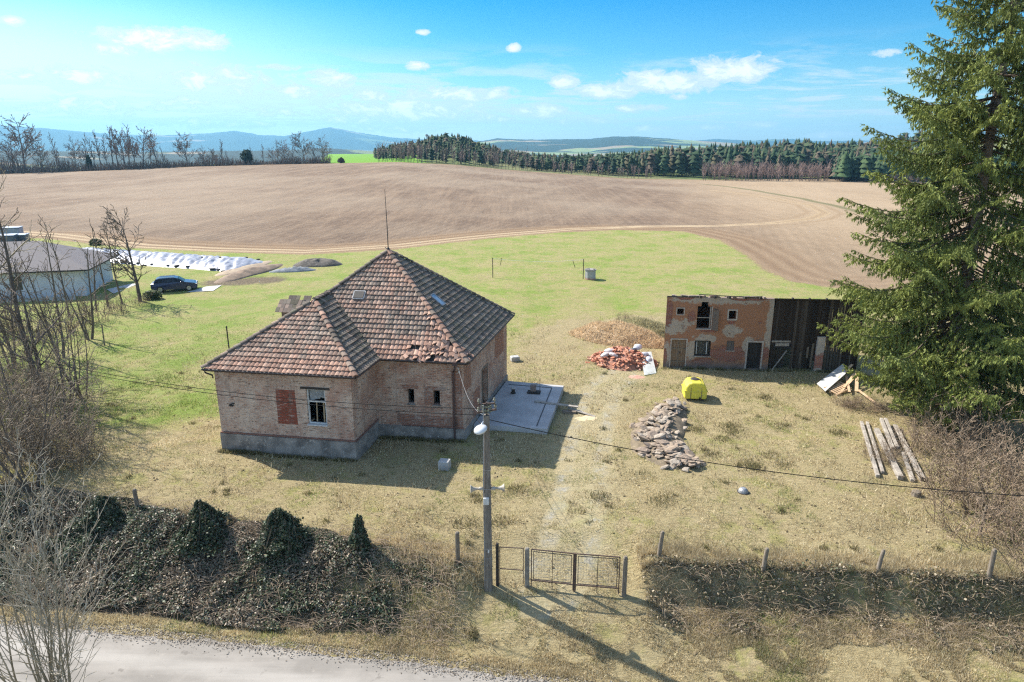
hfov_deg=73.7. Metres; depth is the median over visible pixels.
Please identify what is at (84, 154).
crest tree
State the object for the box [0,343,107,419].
bare bush
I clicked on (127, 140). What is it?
crest tree
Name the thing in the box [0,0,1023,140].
sky
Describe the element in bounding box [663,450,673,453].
stone
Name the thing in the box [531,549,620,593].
wire gate
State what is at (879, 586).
bank scrub
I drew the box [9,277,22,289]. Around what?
window
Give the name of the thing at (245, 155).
crest pine
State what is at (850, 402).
bare thicket
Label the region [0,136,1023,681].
ground
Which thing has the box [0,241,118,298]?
white house
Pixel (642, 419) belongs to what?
stone
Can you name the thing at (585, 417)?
sawdust
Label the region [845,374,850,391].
board
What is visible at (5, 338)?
bare tree
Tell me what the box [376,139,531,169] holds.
distant thicket
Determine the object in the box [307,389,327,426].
window
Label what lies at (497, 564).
gate post
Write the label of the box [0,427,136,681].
roadside sapling
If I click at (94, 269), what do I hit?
bare sapling
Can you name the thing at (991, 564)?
fence post
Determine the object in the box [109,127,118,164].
crest tree
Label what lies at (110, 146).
crest tree
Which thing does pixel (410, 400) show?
window
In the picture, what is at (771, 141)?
ridge
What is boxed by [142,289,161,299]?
green bush
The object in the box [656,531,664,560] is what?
fence post
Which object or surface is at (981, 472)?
bare thicket
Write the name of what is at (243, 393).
overhead cable
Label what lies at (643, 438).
stone
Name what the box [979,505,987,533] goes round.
fence post
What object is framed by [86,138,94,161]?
crest tree
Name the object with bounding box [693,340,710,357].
window
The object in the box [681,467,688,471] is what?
stone
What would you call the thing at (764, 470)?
overhead cable
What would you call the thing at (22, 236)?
covered stack
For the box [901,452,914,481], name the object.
timber beam
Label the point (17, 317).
bare tree
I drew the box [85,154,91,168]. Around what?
crest ivy tree
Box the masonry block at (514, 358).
[510,355,519,361]
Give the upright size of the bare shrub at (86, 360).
5.692 m
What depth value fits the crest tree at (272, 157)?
327.18 m
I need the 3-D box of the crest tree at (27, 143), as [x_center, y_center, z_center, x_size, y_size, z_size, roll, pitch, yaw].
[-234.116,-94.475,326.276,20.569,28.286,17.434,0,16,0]
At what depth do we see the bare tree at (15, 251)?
46.11 m
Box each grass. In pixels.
[0,313,1023,681]
[0,478,1023,677]
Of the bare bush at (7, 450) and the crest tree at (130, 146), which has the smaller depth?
the bare bush at (7, 450)
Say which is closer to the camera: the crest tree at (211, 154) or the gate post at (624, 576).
the gate post at (624, 576)
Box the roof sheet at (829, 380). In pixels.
[817,363,845,391]
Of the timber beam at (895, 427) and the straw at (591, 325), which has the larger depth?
the straw at (591, 325)
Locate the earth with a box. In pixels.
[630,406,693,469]
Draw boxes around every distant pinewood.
[373,133,554,170]
[533,129,950,180]
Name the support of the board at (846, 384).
on the pallet
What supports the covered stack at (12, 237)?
on the ground at (642, 246)
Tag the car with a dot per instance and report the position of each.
(161, 284)
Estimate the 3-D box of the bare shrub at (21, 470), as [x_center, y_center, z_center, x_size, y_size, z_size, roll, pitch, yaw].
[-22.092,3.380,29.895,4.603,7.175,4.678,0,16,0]
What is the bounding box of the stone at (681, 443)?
[676,441,685,445]
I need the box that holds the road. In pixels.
[0,623,548,681]
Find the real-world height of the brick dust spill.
0.170 m
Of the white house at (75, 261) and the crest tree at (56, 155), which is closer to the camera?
the white house at (75, 261)
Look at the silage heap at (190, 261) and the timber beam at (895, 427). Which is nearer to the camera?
the timber beam at (895, 427)
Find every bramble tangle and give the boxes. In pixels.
[0,473,483,660]
[634,556,1023,658]
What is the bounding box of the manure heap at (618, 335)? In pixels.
[573,322,663,347]
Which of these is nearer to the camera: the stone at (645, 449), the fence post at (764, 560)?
the fence post at (764, 560)
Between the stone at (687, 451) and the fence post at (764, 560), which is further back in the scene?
the stone at (687, 451)
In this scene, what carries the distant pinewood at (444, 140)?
on the ground at (642, 246)
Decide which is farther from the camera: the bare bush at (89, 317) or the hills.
the hills
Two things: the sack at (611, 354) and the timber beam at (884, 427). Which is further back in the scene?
the sack at (611, 354)
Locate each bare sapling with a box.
[37,215,69,314]
[80,219,104,310]
[85,228,108,306]
[101,210,121,300]
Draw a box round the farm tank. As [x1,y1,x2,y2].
[682,377,707,400]
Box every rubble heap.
[270,266,315,272]
[293,258,342,266]
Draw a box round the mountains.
[0,126,477,151]
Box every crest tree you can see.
[0,112,44,169]
[0,131,27,163]
[31,141,52,165]
[47,132,60,164]
[64,137,91,167]
[81,132,88,158]
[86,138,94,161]
[91,132,101,161]
[98,134,108,163]
[105,127,113,164]
[107,126,138,163]
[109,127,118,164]
[122,123,131,163]
[125,126,157,165]
[126,131,136,162]
[147,138,158,165]
[172,131,198,162]
[193,146,207,160]
[207,149,218,160]
[266,147,276,160]
[277,140,291,158]
[289,131,313,159]
[314,135,332,158]
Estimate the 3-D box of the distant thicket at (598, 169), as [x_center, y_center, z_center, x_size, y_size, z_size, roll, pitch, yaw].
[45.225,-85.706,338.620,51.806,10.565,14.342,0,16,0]
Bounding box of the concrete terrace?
[474,381,563,433]
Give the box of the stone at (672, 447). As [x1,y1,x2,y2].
[666,444,677,450]
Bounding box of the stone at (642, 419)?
[638,417,646,421]
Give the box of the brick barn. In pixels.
[663,294,863,370]
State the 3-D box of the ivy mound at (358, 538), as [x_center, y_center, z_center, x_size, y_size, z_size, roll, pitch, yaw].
[-5.801,7.434,26.031,0.924,1.810,1.075,-15,22,-42]
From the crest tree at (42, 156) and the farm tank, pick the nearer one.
the farm tank
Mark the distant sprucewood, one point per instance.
(844, 170)
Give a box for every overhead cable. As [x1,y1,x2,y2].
[0,351,476,408]
[0,354,473,414]
[491,420,1023,495]
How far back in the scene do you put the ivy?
25.87 m
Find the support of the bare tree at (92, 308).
on the ground at (642, 246)
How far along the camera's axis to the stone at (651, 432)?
35.62 m
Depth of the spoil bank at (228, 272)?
84.90 m
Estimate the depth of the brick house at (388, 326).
35.24 m
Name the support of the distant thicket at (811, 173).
on the ground at (642, 246)
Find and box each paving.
[107,284,134,292]
[189,285,220,291]
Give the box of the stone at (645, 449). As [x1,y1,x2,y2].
[636,447,649,454]
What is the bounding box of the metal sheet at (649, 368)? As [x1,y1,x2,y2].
[642,352,655,374]
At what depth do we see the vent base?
41.84 m
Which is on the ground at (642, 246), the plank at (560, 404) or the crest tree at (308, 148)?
the crest tree at (308, 148)
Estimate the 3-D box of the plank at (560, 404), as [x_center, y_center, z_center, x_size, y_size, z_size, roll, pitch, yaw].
[2.610,3.704,40.141,2.639,0.075,0.220,5,17,18]
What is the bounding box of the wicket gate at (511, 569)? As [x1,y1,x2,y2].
[499,546,523,583]
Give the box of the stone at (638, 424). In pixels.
[634,422,643,426]
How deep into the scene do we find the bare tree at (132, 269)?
66.86 m
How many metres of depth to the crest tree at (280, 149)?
330.69 m
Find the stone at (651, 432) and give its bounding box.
[646,429,657,440]
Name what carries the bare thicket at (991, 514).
on the ground at (642, 246)
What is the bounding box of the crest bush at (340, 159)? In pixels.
[337,157,344,162]
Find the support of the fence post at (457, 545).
on the ground at (642, 246)
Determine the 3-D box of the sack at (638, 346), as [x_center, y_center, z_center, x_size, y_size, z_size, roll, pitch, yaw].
[9.091,0.431,49.357,0.593,0.400,0.890,29,32,29]
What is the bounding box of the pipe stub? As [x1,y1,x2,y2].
[511,387,515,393]
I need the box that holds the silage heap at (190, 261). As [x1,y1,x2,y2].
[84,247,262,271]
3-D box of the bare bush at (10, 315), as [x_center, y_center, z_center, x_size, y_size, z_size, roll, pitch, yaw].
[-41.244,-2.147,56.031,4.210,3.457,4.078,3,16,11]
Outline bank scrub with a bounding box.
[643,553,1023,653]
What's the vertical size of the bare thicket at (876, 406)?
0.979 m
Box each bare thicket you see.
[614,311,633,319]
[828,393,856,409]
[834,388,880,411]
[850,394,891,414]
[855,432,915,469]
[885,394,995,461]
[889,409,1023,513]
[891,374,1023,456]
[911,457,1023,553]
[922,396,1023,491]
[944,430,1023,537]
[976,490,1023,573]
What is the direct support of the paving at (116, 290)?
on the ground at (642, 246)
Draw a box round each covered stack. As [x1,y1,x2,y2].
[0,226,23,233]
[0,233,18,241]
[10,233,29,240]
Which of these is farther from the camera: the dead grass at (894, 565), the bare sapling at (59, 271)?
the bare sapling at (59, 271)
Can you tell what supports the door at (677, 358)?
in the brick barn
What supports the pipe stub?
on the concrete terrace
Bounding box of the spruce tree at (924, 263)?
[817,0,1023,430]
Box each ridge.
[0,148,373,170]
[697,139,877,145]
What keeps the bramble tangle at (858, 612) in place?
on the ground at (642, 246)
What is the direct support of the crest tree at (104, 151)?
on the ground at (642, 246)
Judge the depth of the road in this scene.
22.47 m
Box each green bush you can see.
[88,238,101,244]
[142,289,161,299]
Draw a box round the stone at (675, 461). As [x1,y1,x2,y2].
[669,458,681,465]
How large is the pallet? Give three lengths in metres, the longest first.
1.700 x 0.950 x 0.155 m
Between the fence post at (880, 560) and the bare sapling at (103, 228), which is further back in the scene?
the bare sapling at (103, 228)
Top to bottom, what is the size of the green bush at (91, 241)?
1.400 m
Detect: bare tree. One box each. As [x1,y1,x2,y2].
[0,167,52,280]
[0,198,83,391]
[0,231,46,368]
[1,224,75,358]
[57,240,116,339]
[97,204,150,300]
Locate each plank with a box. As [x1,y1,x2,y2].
[534,400,578,407]
[567,407,594,416]
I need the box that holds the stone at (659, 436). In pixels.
[653,433,665,439]
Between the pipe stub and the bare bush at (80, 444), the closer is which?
the bare bush at (80, 444)
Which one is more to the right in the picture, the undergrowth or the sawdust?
the sawdust
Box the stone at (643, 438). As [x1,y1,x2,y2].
[638,435,649,440]
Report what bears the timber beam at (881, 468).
on the ground at (642, 246)
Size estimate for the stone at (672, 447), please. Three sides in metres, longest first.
0.897 x 0.703 x 0.175 m
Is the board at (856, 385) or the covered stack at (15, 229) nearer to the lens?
the board at (856, 385)
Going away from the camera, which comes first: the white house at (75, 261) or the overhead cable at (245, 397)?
the overhead cable at (245, 397)
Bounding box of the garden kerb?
[0,296,75,302]
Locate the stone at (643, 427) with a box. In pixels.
[639,425,648,430]
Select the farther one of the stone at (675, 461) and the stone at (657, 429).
the stone at (657, 429)
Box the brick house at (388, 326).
[200,197,514,460]
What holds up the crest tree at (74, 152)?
on the ground at (642, 246)
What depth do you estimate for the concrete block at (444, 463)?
32.77 m
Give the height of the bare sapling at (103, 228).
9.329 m
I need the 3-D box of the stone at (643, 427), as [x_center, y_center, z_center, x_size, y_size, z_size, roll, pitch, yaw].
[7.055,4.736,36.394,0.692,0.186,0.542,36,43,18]
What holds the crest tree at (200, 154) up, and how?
on the ground at (642, 246)
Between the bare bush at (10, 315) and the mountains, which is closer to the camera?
the bare bush at (10, 315)
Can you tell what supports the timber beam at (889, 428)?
on the timber beam at (895, 427)
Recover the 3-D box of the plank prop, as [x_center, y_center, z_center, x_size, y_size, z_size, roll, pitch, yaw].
[3.338,4.126,39.721,0.807,0.170,0.300,4,16,12]
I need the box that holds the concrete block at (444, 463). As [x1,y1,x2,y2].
[438,458,450,470]
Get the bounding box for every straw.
[568,319,664,348]
[617,316,664,337]
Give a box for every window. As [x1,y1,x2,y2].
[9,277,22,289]
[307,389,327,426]
[407,389,414,404]
[432,390,440,406]
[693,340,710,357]
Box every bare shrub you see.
[0,297,90,454]
[0,355,69,492]
[2,278,113,423]
[25,310,102,398]
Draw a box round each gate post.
[496,543,498,585]
[525,547,528,587]
[621,556,627,596]
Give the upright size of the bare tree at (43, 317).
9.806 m
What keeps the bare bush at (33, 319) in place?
on the ground at (642, 246)
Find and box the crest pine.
[239,149,252,163]
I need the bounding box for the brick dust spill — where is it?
[628,375,644,378]
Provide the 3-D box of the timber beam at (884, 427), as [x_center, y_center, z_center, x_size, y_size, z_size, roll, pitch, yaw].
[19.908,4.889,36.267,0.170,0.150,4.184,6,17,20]
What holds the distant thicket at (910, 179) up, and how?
on the ground at (642, 246)
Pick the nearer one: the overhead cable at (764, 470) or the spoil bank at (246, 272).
the overhead cable at (764, 470)
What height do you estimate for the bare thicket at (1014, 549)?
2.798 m
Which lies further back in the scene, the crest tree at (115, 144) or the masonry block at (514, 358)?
the crest tree at (115, 144)
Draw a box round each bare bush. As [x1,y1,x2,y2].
[0,297,34,335]
[0,331,71,404]
[0,336,74,433]
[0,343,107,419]
[0,360,113,470]
[0,378,99,488]
[1,301,53,343]
[27,408,121,470]
[39,299,87,336]
[68,289,113,326]
[103,288,134,314]
[128,290,151,305]
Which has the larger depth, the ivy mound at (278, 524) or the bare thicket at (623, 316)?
the bare thicket at (623, 316)
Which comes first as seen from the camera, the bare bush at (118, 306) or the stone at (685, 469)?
the stone at (685, 469)
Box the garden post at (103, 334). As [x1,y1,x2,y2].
[101,324,104,344]
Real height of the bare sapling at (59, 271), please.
9.394 m
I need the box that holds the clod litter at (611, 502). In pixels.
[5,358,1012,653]
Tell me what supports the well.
on the ground at (642, 246)
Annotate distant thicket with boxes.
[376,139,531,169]
[552,159,652,177]
[702,158,832,181]
[869,174,918,182]
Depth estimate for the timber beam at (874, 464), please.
34.52 m
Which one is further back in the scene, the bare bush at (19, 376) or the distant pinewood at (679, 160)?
the distant pinewood at (679, 160)
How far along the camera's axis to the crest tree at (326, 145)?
338.30 m
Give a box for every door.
[670,340,685,366]
[746,342,760,367]
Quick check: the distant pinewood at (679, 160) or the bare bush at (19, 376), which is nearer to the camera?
the bare bush at (19, 376)
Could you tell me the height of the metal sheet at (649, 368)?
0.631 m
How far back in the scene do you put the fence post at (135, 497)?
28.71 m
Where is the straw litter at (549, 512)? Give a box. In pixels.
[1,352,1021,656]
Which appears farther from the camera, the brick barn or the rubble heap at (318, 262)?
the rubble heap at (318, 262)
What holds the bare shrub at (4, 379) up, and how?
on the ground at (642, 246)
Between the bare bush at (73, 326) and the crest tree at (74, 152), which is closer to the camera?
the bare bush at (73, 326)
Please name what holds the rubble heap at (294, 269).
on the ground at (642, 246)
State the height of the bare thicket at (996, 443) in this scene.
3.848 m
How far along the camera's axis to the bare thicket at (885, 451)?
33.57 m
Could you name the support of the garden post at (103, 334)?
on the ground at (642, 246)
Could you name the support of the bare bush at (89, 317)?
on the ground at (642, 246)
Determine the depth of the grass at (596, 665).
29.18 m
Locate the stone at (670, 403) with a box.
[666,400,674,405]
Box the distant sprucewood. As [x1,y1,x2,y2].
[831,146,1022,181]
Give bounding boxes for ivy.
[0,481,461,630]
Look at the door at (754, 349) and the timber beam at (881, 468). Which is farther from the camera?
the door at (754, 349)
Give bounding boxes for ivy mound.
[72,495,130,539]
[161,499,231,558]
[245,507,316,566]
[346,513,371,560]
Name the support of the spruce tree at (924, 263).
on the ground at (642, 246)
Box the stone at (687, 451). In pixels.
[685,449,694,455]
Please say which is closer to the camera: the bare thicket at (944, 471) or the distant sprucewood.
the bare thicket at (944, 471)
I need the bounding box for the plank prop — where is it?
[562,410,576,413]
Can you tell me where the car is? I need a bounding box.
[150,275,197,292]
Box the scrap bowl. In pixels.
[737,487,748,494]
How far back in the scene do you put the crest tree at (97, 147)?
330.29 m
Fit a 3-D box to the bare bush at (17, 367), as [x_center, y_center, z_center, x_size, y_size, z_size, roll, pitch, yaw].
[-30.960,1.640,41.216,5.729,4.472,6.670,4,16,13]
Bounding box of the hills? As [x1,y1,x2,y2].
[480,136,777,156]
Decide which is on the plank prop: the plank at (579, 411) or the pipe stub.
the plank at (579, 411)
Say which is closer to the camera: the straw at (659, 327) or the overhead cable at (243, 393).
the overhead cable at (243, 393)
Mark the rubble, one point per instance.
(610, 362)
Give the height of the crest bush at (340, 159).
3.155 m
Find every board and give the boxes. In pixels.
[843,373,854,387]
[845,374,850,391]
[855,373,858,391]
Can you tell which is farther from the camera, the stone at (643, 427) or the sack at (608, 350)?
the sack at (608, 350)
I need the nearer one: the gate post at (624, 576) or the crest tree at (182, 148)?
the gate post at (624, 576)
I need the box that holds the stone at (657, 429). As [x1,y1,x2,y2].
[650,427,662,432]
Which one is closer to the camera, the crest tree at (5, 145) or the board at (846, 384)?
the board at (846, 384)
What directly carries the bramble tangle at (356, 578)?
on the ground at (642, 246)
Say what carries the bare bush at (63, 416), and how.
on the ground at (642, 246)
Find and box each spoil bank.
[214,264,282,282]
[215,261,271,275]
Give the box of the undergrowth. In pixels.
[0,154,331,173]
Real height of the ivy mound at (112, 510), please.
1.560 m
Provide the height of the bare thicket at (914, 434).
2.798 m
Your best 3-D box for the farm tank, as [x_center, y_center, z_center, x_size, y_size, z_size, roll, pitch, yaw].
[11.271,2.923,42.102,1.424,1.230,1.490,2,16,6]
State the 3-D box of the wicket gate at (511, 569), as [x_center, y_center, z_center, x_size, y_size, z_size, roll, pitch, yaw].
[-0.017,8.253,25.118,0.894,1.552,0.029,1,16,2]
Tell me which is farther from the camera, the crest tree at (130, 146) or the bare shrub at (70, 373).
the crest tree at (130, 146)
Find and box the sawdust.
[574,415,596,420]
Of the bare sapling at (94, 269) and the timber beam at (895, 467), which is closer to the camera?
the timber beam at (895, 467)
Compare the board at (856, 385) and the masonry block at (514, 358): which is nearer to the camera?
the board at (856, 385)
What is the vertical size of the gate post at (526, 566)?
1.917 m
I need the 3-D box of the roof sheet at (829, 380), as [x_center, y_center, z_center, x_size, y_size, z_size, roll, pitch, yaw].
[20.922,2.347,44.449,4.706,0.697,1.085,-14,21,-41]
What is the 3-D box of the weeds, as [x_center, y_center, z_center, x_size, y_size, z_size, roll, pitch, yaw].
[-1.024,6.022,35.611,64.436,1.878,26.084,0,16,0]
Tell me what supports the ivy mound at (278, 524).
on the ground at (642, 246)
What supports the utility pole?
on the ground at (642, 246)
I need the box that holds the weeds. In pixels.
[42,366,967,641]
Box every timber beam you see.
[860,421,879,477]
[866,421,884,473]
[874,428,903,479]
[880,418,894,449]
[884,418,898,448]
[893,424,925,480]
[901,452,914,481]
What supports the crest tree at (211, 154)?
on the ground at (642, 246)
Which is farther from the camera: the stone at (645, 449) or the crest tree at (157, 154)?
the crest tree at (157, 154)
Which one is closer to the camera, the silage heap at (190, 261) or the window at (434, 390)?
the window at (434, 390)
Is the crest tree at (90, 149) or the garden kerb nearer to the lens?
the garden kerb
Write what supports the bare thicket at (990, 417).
on the ground at (642, 246)
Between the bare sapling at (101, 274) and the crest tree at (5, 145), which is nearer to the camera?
the bare sapling at (101, 274)
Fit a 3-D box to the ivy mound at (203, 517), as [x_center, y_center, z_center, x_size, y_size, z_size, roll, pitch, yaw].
[-12.348,7.169,27.082,2.675,1.948,3.078,0,16,0]
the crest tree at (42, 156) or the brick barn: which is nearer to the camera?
the brick barn
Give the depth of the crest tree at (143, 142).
325.10 m
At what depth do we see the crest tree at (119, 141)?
323.27 m
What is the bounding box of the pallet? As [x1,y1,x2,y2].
[824,381,851,395]
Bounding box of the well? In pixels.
[584,268,596,279]
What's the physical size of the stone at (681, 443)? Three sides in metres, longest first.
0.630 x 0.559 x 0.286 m
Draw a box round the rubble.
[592,349,656,370]
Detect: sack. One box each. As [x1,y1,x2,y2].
[600,352,608,356]
[604,348,613,351]
[608,352,617,357]
[633,344,641,349]
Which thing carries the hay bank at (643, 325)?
on the ground at (642, 246)
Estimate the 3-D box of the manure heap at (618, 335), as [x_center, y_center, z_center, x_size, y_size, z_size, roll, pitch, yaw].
[8.607,-0.701,54.932,8.552,1.475,4.197,9,18,28]
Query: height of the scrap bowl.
0.240 m
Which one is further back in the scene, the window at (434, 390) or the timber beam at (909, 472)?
the window at (434, 390)
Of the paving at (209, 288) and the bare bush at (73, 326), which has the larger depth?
the paving at (209, 288)
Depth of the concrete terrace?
39.52 m
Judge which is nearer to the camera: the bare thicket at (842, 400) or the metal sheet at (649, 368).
the bare thicket at (842, 400)
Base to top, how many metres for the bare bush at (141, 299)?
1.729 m
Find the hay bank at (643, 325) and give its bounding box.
[628,319,664,337]
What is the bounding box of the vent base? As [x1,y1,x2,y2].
[527,383,540,393]
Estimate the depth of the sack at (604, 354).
48.17 m
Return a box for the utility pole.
[470,397,504,591]
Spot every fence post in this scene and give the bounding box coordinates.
[132,488,138,506]
[455,531,459,563]
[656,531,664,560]
[761,547,768,573]
[876,549,885,574]
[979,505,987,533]
[986,548,996,580]
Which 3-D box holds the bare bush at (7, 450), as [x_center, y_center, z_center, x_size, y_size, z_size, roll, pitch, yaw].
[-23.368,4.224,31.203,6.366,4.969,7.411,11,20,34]

